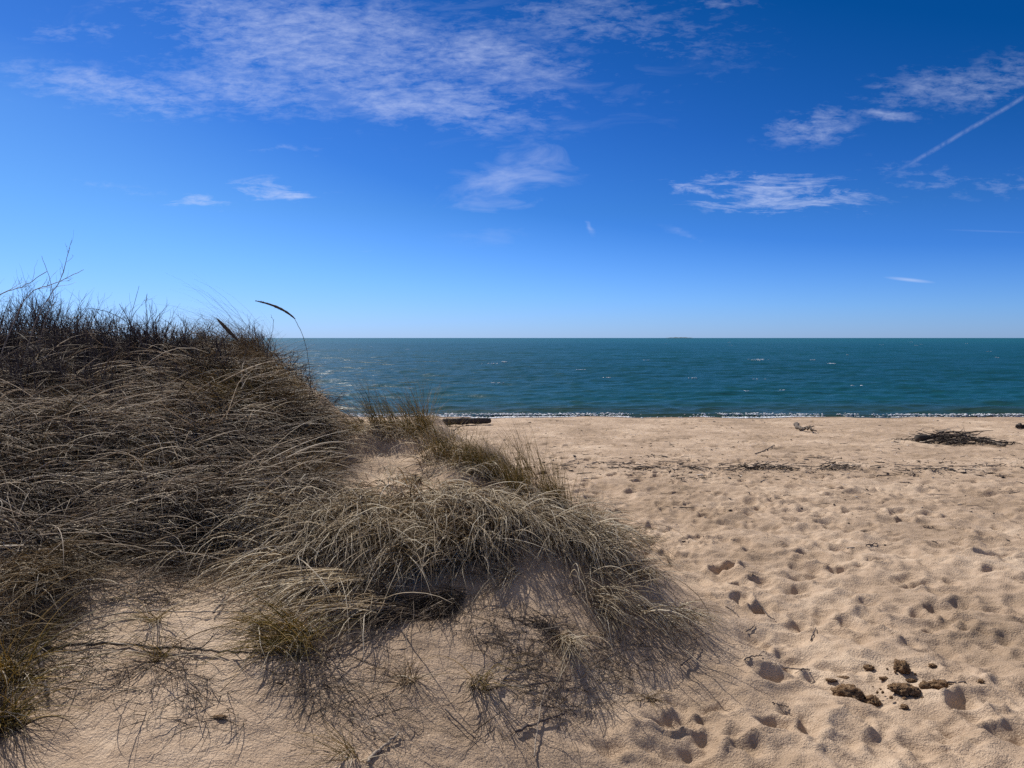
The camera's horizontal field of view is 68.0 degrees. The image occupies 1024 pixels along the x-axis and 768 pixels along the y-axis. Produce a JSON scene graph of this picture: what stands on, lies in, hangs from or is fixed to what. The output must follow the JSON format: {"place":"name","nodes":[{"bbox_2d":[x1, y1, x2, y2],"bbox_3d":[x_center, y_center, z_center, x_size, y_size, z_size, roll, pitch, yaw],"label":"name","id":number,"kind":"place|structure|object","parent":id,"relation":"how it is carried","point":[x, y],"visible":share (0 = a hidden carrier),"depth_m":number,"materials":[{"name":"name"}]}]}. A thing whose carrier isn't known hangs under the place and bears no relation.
{"place":"outdoors","nodes":[
{"label":"outdoors","id":0,"kind":"place"},
{"bbox_2d":[0,349,1023,767],"bbox_3d":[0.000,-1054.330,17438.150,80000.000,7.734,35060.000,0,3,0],"label":"beach sand","id":1,"kind":"structure","parent":0,"point":[906,589],"depth_m":3.54,"materials":[{"name":"sand"}]},
{"bbox_2d":[0,266,37,350],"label":"bare shrub","id":2,"kind":"object","parent":1,"relation":"on","point":[13,318],"visible":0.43,"depth_m":5.28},
{"bbox_2d":[0,290,43,357],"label":"bare shrub","id":3,"kind":"object","parent":1,"relation":"on","point":[7,326],"visible":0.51,"depth_m":5.18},
{"bbox_2d":[0,342,47,397],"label":"bare shrub","id":4,"kind":"object","parent":1,"relation":"on","point":[18,366],"visible":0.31,"depth_m":4.72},
{"bbox_2d":[0,334,48,406],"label":"bare shrub","id":5,"kind":"object","parent":1,"relation":"on","point":[20,377],"visible":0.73,"depth_m":4.56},
{"bbox_2d":[5,270,64,336],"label":"bare shrub","id":6,"kind":"object","parent":1,"relation":"on","point":[31,308],"visible":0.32,"depth_m":6.27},
{"bbox_2d":[0,301,74,372],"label":"bare shrub","id":7,"kind":"object","parent":1,"relation":"on","point":[41,322],"visible":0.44,"depth_m":5.26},
{"bbox_2d":[0,328,75,409],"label":"bare shrub","id":8,"kind":"object","parent":1,"relation":"on","point":[35,386],"visible":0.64,"depth_m":4.48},
{"bbox_2d":[2,273,75,341],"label":"bare shrub","id":9,"kind":"object","parent":1,"relation":"on","point":[42,313],"visible":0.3,"depth_m":5.67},
{"bbox_2d":[0,339,79,389],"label":"bare shrub","id":10,"kind":"object","parent":1,"relation":"on","point":[23,356],"visible":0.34,"depth_m":4.81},
{"bbox_2d":[0,269,83,358],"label":"tall branch","id":11,"kind":"object","parent":10,"relation":"attached to","point":[23,302],"visible":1,"depth_m":4.78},
{"bbox_2d":[0,428,82,512],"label":"grass tussock","id":12,"kind":"object","parent":1,"relation":"on","point":[28,473],"depth_m":3.60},
{"bbox_2d":[3,423,87,469],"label":"grass tussock","id":13,"kind":"object","parent":1,"relation":"on","point":[40,448],"depth_m":3.82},
{"bbox_2d":[22,232,73,362],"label":"tall branch","id":14,"kind":"object","parent":1,"relation":"on","point":[49,296],"visible":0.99,"depth_m":4.88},
{"bbox_2d":[0,638,99,765],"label":"grass tussock","id":15,"kind":"object","parent":1,"relation":"on","point":[12,716],"depth_m":2.22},
{"bbox_2d":[7,278,92,335],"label":"bare shrub","id":16,"kind":"object","parent":1,"relation":"on","point":[53,310],"visible":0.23,"depth_m":6.18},
{"bbox_2d":[7,289,96,358],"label":"bare shrub","id":17,"kind":"object","parent":1,"relation":"on","point":[48,322],"visible":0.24,"depth_m":5.37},
{"bbox_2d":[2,331,105,393],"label":"bare shrub","id":18,"kind":"object","parent":1,"relation":"on","point":[60,355],"visible":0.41,"depth_m":4.67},
{"bbox_2d":[0,556,107,630],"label":"grass tussock","id":19,"kind":"object","parent":1,"relation":"on","point":[38,591],"depth_m":2.92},
{"bbox_2d":[14,311,93,361],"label":"bare shrub","id":20,"kind":"object","parent":1,"relation":"on","point":[49,334],"visible":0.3,"depth_m":5.26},
{"bbox_2d":[11,329,126,404],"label":"bare shrub","id":21,"kind":"object","parent":1,"relation":"on","point":[58,368],"visible":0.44,"depth_m":4.64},
{"bbox_2d":[0,589,141,723],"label":"grass tussock","id":22,"kind":"object","parent":1,"relation":"on","point":[3,673],"depth_m":2.44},
{"bbox_2d":[0,548,143,670],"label":"grass tussock","id":23,"kind":"object","parent":1,"relation":"on","point":[26,626],"depth_m":2.73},
{"bbox_2d":[0,501,146,630],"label":"grass tussock","id":24,"kind":"object","parent":1,"relation":"on","point":[37,573],"depth_m":3.00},
{"bbox_2d":[27,385,123,438],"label":"grass tussock","id":25,"kind":"object","parent":1,"relation":"on","point":[71,409],"depth_m":4.18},
{"bbox_2d":[0,522,159,621],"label":"grass tussock","id":26,"kind":"object","parent":1,"relation":"on","point":[90,572],"depth_m":3.06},
{"bbox_2d":[60,411,99,459],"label":"bare shrub","id":27,"kind":"object","parent":1,"relation":"on","point":[78,432],"visible":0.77,"depth_m":3.99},
{"bbox_2d":[39,306,121,350],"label":"bare shrub","id":28,"kind":"object","parent":1,"relation":"on","point":[73,323],"visible":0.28,"depth_m":5.40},
{"bbox_2d":[33,320,136,386],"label":"bare shrub","id":29,"kind":"object","parent":1,"relation":"on","point":[76,342],"visible":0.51,"depth_m":5.02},
{"bbox_2d":[51,301,123,365],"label":"bare shrub","id":30,"kind":"object","parent":1,"relation":"on","point":[84,334],"visible":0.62,"depth_m":5.16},
{"bbox_2d":[60,295,124,332],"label":"bare shrub","id":31,"kind":"object","parent":1,"relation":"on","point":[94,316],"visible":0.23,"depth_m":6.25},
{"bbox_2d":[48,306,139,378],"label":"bare shrub","id":32,"kind":"object","parent":1,"relation":"on","point":[89,341],"visible":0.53,"depth_m":5.15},
{"bbox_2d":[34,361,154,405],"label":"grass tussock","id":33,"kind":"object","parent":1,"relation":"on","point":[87,385],"depth_m":4.72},
{"bbox_2d":[33,397,173,480],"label":"grass tussock","id":34,"kind":"object","parent":1,"relation":"on","point":[100,437],"depth_m":4.08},
{"bbox_2d":[63,339,154,403],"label":"bare shrub","id":35,"kind":"object","parent":1,"relation":"on","point":[106,386],"visible":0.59,"depth_m":4.63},
{"bbox_2d":[74,304,149,361],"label":"bare shrub","id":36,"kind":"object","parent":1,"relation":"on","point":[124,327],"visible":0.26,"depth_m":5.40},
{"bbox_2d":[70,311,157,393],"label":"bare shrub","id":37,"kind":"object","parent":1,"relation":"on","point":[109,350],"visible":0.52,"depth_m":5.11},
{"bbox_2d":[66,493,178,571],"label":"grass tussock","id":38,"kind":"object","parent":1,"relation":"on","point":[111,533],"depth_m":3.42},
{"bbox_2d":[90,329,157,379],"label":"bare shrub","id":39,"kind":"object","parent":1,"relation":"on","point":[129,353],"visible":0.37,"depth_m":5.15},
{"bbox_2d":[80,293,172,361],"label":"bare shrub","id":40,"kind":"object","parent":1,"relation":"on","point":[132,330],"visible":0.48,"depth_m":5.36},
{"bbox_2d":[120,324,171,393],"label":"bare shrub","id":41,"kind":"object","parent":1,"relation":"on","point":[138,354],"visible":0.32,"depth_m":5.20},
{"bbox_2d":[85,581,212,645],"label":"grass tussock","id":42,"kind":"object","parent":1,"relation":"on","point":[158,619],"depth_m":2.82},
{"bbox_2d":[107,304,202,364],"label":"bare shrub","id":43,"kind":"object","parent":1,"relation":"on","point":[138,332],"visible":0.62,"depth_m":5.32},
{"bbox_2d":[49,612,265,699],"bbox_3d":[-1.199,0.887,2.567,0.583,0.182,0.640,-3,5,-44],"label":"grass tussock","id":44,"kind":"object","parent":1,"relation":"on","point":[153,658],"depth_m":2.60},
{"bbox_2d":[40,592,274,646],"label":"fallen branch","id":45,"kind":"object","parent":1,"relation":"on","point":[76,625],"visible":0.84,"depth_m":2.88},
{"bbox_2d":[97,432,242,510],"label":"grass tussock","id":46,"kind":"object","parent":1,"relation":"on","point":[168,460],"depth_m":3.94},
{"bbox_2d":[140,320,201,366],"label":"bare shrub","id":47,"kind":"object","parent":1,"relation":"on","point":[156,335],"visible":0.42,"depth_m":5.40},
{"bbox_2d":[138,305,213,365],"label":"bare shrub","id":48,"kind":"object","parent":1,"relation":"on","point":[176,327],"visible":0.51,"depth_m":5.38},
{"bbox_2d":[0,314,363,617],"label":"grey grass litter","id":49,"kind":"object","parent":1,"relation":"on","point":[160,565],"depth_m":3.69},
{"bbox_2d":[1,374,96,450],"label":"grass tussock","id":50,"kind":"object","parent":49,"relation":"on","point":[49,414],"depth_m":4.10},
{"bbox_2d":[98,366,178,411],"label":"grass tussock","id":51,"kind":"object","parent":49,"relation":"on","point":[141,390],"depth_m":4.68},
{"bbox_2d":[317,392,396,441],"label":"grass tussock","id":52,"kind":"object","parent":49,"relation":"on","point":[362,430],"depth_m":5.12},
{"bbox_2d":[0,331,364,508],"bbox_3d":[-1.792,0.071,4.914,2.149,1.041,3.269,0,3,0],"label":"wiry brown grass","id":53,"kind":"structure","parent":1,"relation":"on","point":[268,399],"depth_m":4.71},
{"bbox_2d":[77,504,293,593],"bbox_3d":[-1.487,0.691,3.529,1.089,0.356,1.083,0,3,0],"label":"grass tussock","id":54,"kind":"object","parent":1,"relation":"on","point":[183,545],"depth_m":3.46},
{"bbox_2d":[148,329,225,387],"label":"bare shrub","id":55,"kind":"object","parent":1,"relation":"on","point":[187,359],"visible":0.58,"depth_m":5.05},
{"bbox_2d":[0,308,388,595],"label":"dead grass thatch","id":56,"kind":"object","parent":1,"relation":"on","point":[244,474],"visible":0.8,"depth_m":3.94,"materials":[{"name":"plant"}]},
{"bbox_2d":[97,464,258,553],"bbox_3d":[-1.663,0.576,3.695,0.779,0.342,0.734,0,3,0],"label":"grass tussock","id":57,"kind":"object","parent":56,"relation":"on","point":[181,512],"depth_m":3.60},
{"bbox_2d":[200,355,332,449],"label":"grass tussock","id":58,"kind":"object","parent":56,"relation":"on","point":[271,405],"depth_m":4.79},
{"bbox_2d":[138,337,263,396],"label":"grass tussock","id":59,"kind":"object","parent":1,"relation":"on","point":[189,370],"depth_m":5.02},
{"bbox_2d":[148,278,262,364],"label":"grass tussock","id":60,"kind":"object","parent":1,"relation":"on","point":[217,327],"depth_m":5.52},
{"bbox_2d":[138,382,277,451],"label":"grass tussock","id":61,"kind":"object","parent":1,"relation":"on","point":[201,405],"depth_m":4.50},
{"bbox_2d":[175,319,252,386],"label":"bare shrub","id":62,"kind":"object","parent":1,"relation":"on","point":[220,349],"visible":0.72,"depth_m":5.13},
{"bbox_2d":[42,628,394,662],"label":"fallen branch","id":63,"kind":"object","parent":1,"relation":"on","point":[183,648],"visible":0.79,"depth_m":2.68,"materials":[{"name":"brown wood"}]},
{"bbox_2d":[168,289,298,382],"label":"grass tussock","id":64,"kind":"object","parent":1,"relation":"on","point":[250,345],"depth_m":5.38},
{"bbox_2d":[169,357,308,442],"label":"grass tussock","id":65,"kind":"object","parent":1,"relation":"on","point":[221,382],"depth_m":4.71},
{"bbox_2d":[181,311,306,386],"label":"grass tussock","id":66,"kind":"object","parent":1,"relation":"on","point":[237,344],"depth_m":5.51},
{"bbox_2d":[224,316,270,355],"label":"bare shrub","id":67,"kind":"object","parent":1,"relation":"on","point":[260,336],"visible":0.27,"depth_m":6.07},
{"bbox_2d":[181,316,342,402],"bbox_3d":[-1.718,-0.145,5.335,1.098,0.700,0.870,1,4,17],"label":"grass tussock","id":68,"kind":"object","parent":1,"relation":"on","point":[267,364],"depth_m":5.36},
{"bbox_2d":[201,593,342,666],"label":"grass tussock","id":69,"kind":"object","parent":1,"relation":"on","point":[255,620],"depth_m":2.83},
{"bbox_2d":[255,300,311,391],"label":"seed stalk","id":70,"kind":"object","parent":1,"relation":"on","point":[279,308],"visible":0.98,"depth_m":5.27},
{"bbox_2d":[187,582,381,688],"bbox_3d":[-0.801,0.846,2.759,0.725,0.309,0.715,0,3,0],"label":"grass tussock","id":71,"kind":"object","parent":1,"relation":"on","point":[281,635],"depth_m":2.71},
{"bbox_2d":[229,408,354,476],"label":"grass tussock","id":72,"kind":"object","parent":1,"relation":"on","point":[303,444],"depth_m":4.62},
{"bbox_2d":[242,350,365,431],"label":"grass tussock","id":73,"kind":"object","parent":1,"relation":"on","point":[300,394],"depth_m":5.13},
{"bbox_2d":[255,492,369,552],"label":"grass tussock","id":74,"kind":"object","parent":1,"relation":"on","point":[309,523],"depth_m":3.62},
{"bbox_2d":[263,387,367,470],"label":"grass tussock","id":75,"kind":"object","parent":1,"relation":"on","point":[326,430],"depth_m":4.78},
{"bbox_2d":[254,384,382,467],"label":"grass tussock","id":76,"kind":"object","parent":1,"relation":"on","point":[344,446],"depth_m":4.84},
{"bbox_2d":[254,425,390,505],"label":"grass tussock","id":77,"kind":"object","parent":1,"relation":"on","point":[335,480],"depth_m":4.16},
{"bbox_2d":[270,413,379,479],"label":"grass tussock","id":78,"kind":"object","parent":1,"relation":"on","point":[336,458],"depth_m":4.69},
{"bbox_2d":[269,708,418,767],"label":"grass tussock","id":79,"kind":"object","parent":1,"relation":"on","point":[347,756],"depth_m":2.25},
{"bbox_2d":[0,463,734,767],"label":"fallen grass litter","id":80,"kind":"object","parent":1,"relation":"on","point":[414,608],"visible":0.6,"depth_m":2.94,"materials":[{"name":"plant"}]},
{"bbox_2d":[295,507,458,602],"bbox_3d":[-0.603,0.788,3.511,0.745,0.380,0.832,0,3,0],"label":"grass tussock","id":81,"kind":"object","parent":1,"relation":"on","point":[397,563],"depth_m":3.48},
{"bbox_2d":[339,374,416,452],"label":"grass tussock","id":82,"kind":"object","parent":1,"relation":"on","point":[378,423],"depth_m":5.20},
{"bbox_2d":[366,731,401,763],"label":"fallen branch","id":83,"kind":"object","parent":1,"relation":"on","point":[375,752],"visible":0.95,"depth_m":2.33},
{"bbox_2d":[356,382,450,444],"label":"grass tussock","id":84,"kind":"object","parent":1,"relation":"on","point":[395,419],"depth_m":5.40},
{"bbox_2d":[363,373,451,449],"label":"grass tussock","id":85,"kind":"object","parent":1,"relation":"on","point":[419,421],"depth_m":5.26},
{"bbox_2d":[360,642,457,703],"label":"grass tussock","id":86,"kind":"object","parent":1,"relation":"on","point":[408,676],"depth_m":2.73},
{"bbox_2d":[339,474,502,599],"bbox_3d":[-0.460,0.709,3.658,0.854,0.513,0.813,0,3,0],"label":"grass tussock","id":87,"kind":"object","parent":1,"relation":"on","point":[452,535],"depth_m":3.71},
{"bbox_2d":[388,400,482,477],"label":"grass tussock","id":88,"kind":"object","parent":1,"relation":"on","point":[432,448],"depth_m":4.82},
{"bbox_2d":[146,453,727,681],"bbox_3d":[0.360,0.841,4.948,2.486,1.032,5.338,2,4,27],"label":"draped straw","id":89,"kind":"object","parent":1,"relation":"on","point":[261,560],"visible":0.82,"depth_m":3.61,"materials":[{"name":"beige plant"}]},
{"bbox_2d":[314,465,419,540],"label":"grass tussock","id":90,"kind":"object","parent":89,"relation":"on","point":[345,500],"depth_m":3.79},
{"bbox_2d":[442,417,490,424],"bbox_3d":[-1.073,0.875,17.946,1.393,0.214,0.189,-3,5,-41],"label":"driftwood log","id":91,"kind":"object","parent":1,"relation":"on","point":[478,420],"visible":0.82,"depth_m":17.88,"materials":[{"name":"brown wood"}]},
{"bbox_2d":[418,414,525,484],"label":"grass tussock","id":92,"kind":"object","parent":1,"relation":"on","point":[467,457],"depth_m":4.66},
{"bbox_2d":[416,653,568,750],"bbox_3d":[-0.028,1.099,2.720,0.600,0.299,0.399,-3,4,-37],"label":"grass tussock","id":93,"kind":"object","parent":1,"relation":"on","point":[486,675],"depth_m":2.76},
{"bbox_2d":[445,424,546,487],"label":"grass tussock","id":94,"kind":"object","parent":1,"relation":"on","point":[487,473],"depth_m":4.66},
{"bbox_2d":[443,490,579,562],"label":"grass tussock","id":95,"kind":"object","parent":1,"relation":"on","point":[509,505],"depth_m":4.02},
{"bbox_2d":[458,429,570,509],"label":"grass tussock","id":96,"kind":"object","parent":1,"relation":"on","point":[516,475],"depth_m":4.44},
{"bbox_2d":[489,413,575,499],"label":"grass tussock","id":97,"kind":"object","parent":1,"relation":"on","point":[529,473],"depth_m":4.84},
{"bbox_2d":[515,710,566,732],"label":"fallen branch","id":98,"kind":"object","parent":1,"relation":"on","point":[531,725],"visible":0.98,"depth_m":2.75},
{"bbox_2d":[519,607,570,648],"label":"grass tussock","id":99,"kind":"object","parent":1,"relation":"on","point":[544,627],"depth_m":3.38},
{"bbox_2d":[488,508,619,581],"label":"grass tussock","id":100,"kind":"object","parent":1,"relation":"on","point":[566,536],"depth_m":3.92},
{"bbox_2d":[517,442,613,516],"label":"grass tussock","id":101,"kind":"object","parent":1,"relation":"on","point":[555,486],"depth_m":4.47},
{"bbox_2d":[527,629,615,702],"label":"grass tussock","id":102,"kind":"object","parent":1,"relation":"on","point":[567,641],"depth_m":3.18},
{"bbox_2d":[543,483,644,552],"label":"grass tussock","id":103,"kind":"object","parent":1,"relation":"on","point":[615,512],"depth_m":4.25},
{"bbox_2d":[542,514,676,589],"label":"grass tussock","id":104,"kind":"object","parent":1,"relation":"on","point":[639,530],"depth_m":4.04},
{"bbox_2d":[578,585,667,650],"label":"grass tussock","id":105,"kind":"object","parent":1,"relation":"on","point":[607,596],"depth_m":3.61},
{"bbox_2d":[586,461,696,470],"bbox_3d":[1.675,1.110,9.844,1.464,0.166,0.458,0,3,0],"label":"wrack heap","id":106,"kind":"object","parent":1,"relation":"on","point":[643,467],"visible":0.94,"depth_m":9.88,"materials":[{"name":"plant"}]},
{"bbox_2d":[614,687,684,712],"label":"grass tussock","id":107,"kind":"object","parent":1,"relation":"on","point":[647,696],"depth_m":3.18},
{"bbox_2d":[619,535,689,609],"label":"grass tussock","id":108,"kind":"object","parent":1,"relation":"on","point":[641,573],"depth_m":3.92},
{"bbox_2d":[666,588,742,652],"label":"grass tussock","id":109,"kind":"object","parent":1,"relation":"on","point":[692,611],"depth_m":3.76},
{"bbox_2d":[460,419,1023,547],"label":"beach debris","id":110,"kind":"object","parent":1,"relation":"on","point":[809,465],"visible":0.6,"depth_m":10.00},
{"bbox_2d":[716,461,799,472],"bbox_3d":[3.236,1.109,9.964,1.255,0.148,0.505,0,3,6],"label":"wrack heap","id":111,"kind":"object","parent":1,"relation":"on","point":[754,466],"visible":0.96,"depth_m":9.96,"materials":[{"name":"plant"}]},
{"bbox_2d":[541,439,1021,507],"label":"strand twig litter","id":112,"kind":"object","parent":1,"relation":"on","point":[777,468],"visible":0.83,"depth_m":10.03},
{"bbox_2d":[805,455,862,471],"bbox_3d":[4.245,1.068,9.967,0.613,0.212,0.802,3,5,44],"label":"wrack heap","id":113,"kind":"object","parent":1,"relation":"on","point":[835,467],"visible":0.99,"depth_m":9.90,"materials":[{"name":"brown wood"}]},
{"bbox_2d":[830,683,864,700],"bbox_3d":[1.485,1.382,3.401,0.210,0.077,0.125,1,4,21],"label":"sand clod","id":114,"kind":"object","parent":1,"relation":"on","point":[849,690],"visible":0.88,"depth_m":3.36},
{"bbox_2d":[860,694,880,705],"bbox_3d":[1.585,1.398,3.346,0.160,0.048,0.076,1,4,13],"label":"sand clod","id":115,"kind":"object","parent":1,"relation":"on","point":[875,701],"visible":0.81,"depth_m":3.33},
{"bbox_2d":[869,683,923,699],"bbox_3d":[1.718,1.351,3.361,0.316,0.063,0.138,0,3,0],"label":"sand clod","id":116,"kind":"object","parent":1,"relation":"on","point":[905,689],"visible":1,"depth_m":3.33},
{"bbox_2d":[886,659,916,674],"bbox_3d":[1.839,1.343,3.597,0.116,0.077,0.084,0,3,0],"label":"sand clod","id":117,"kind":"object","parent":1,"relation":"on","point":[901,666],"visible":1,"depth_m":3.58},
{"bbox_2d":[891,427,1020,446],"bbox_3d":[7.946,0.977,13.558,1.908,0.452,2.026,3,5,41],"label":"brush pile","id":118,"kind":"object","parent":1,"relation":"on","point":[948,437],"visible":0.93,"depth_m":13.55,"materials":[{"name":"brown wood"}]},
{"bbox_2d":[0,0,1023,337],"label":"sky","id":119,"kind":"structure","parent":0,"point":[350,168],"materials":[{"name":"blue"}]},
{"bbox_2d":[168,338,1023,418],"bbox_3d":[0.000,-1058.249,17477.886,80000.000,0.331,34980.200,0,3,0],"label":"sea water","id":120,"kind":"structure","parent":0,"point":[677,377],"depth_m":44.45,"materials":[{"name":"liquid"}]},
{"bbox_2d":[347,412,1023,418],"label":"surf foam","id":121,"kind":"object","parent":120,"relation":"on","point":[791,415],"visible":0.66,"depth_m":21.18,"materials":[{"name":"white"}]},
{"bbox_2d":[928,679,949,689],"bbox_3d":[1.898,1.365,3.449,0.268,0.049,0.088,0,3,0],"label":"sand clod","id":122,"kind":"object","parent":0,"point":[937,684],"visible":0.76,"depth_m":3.42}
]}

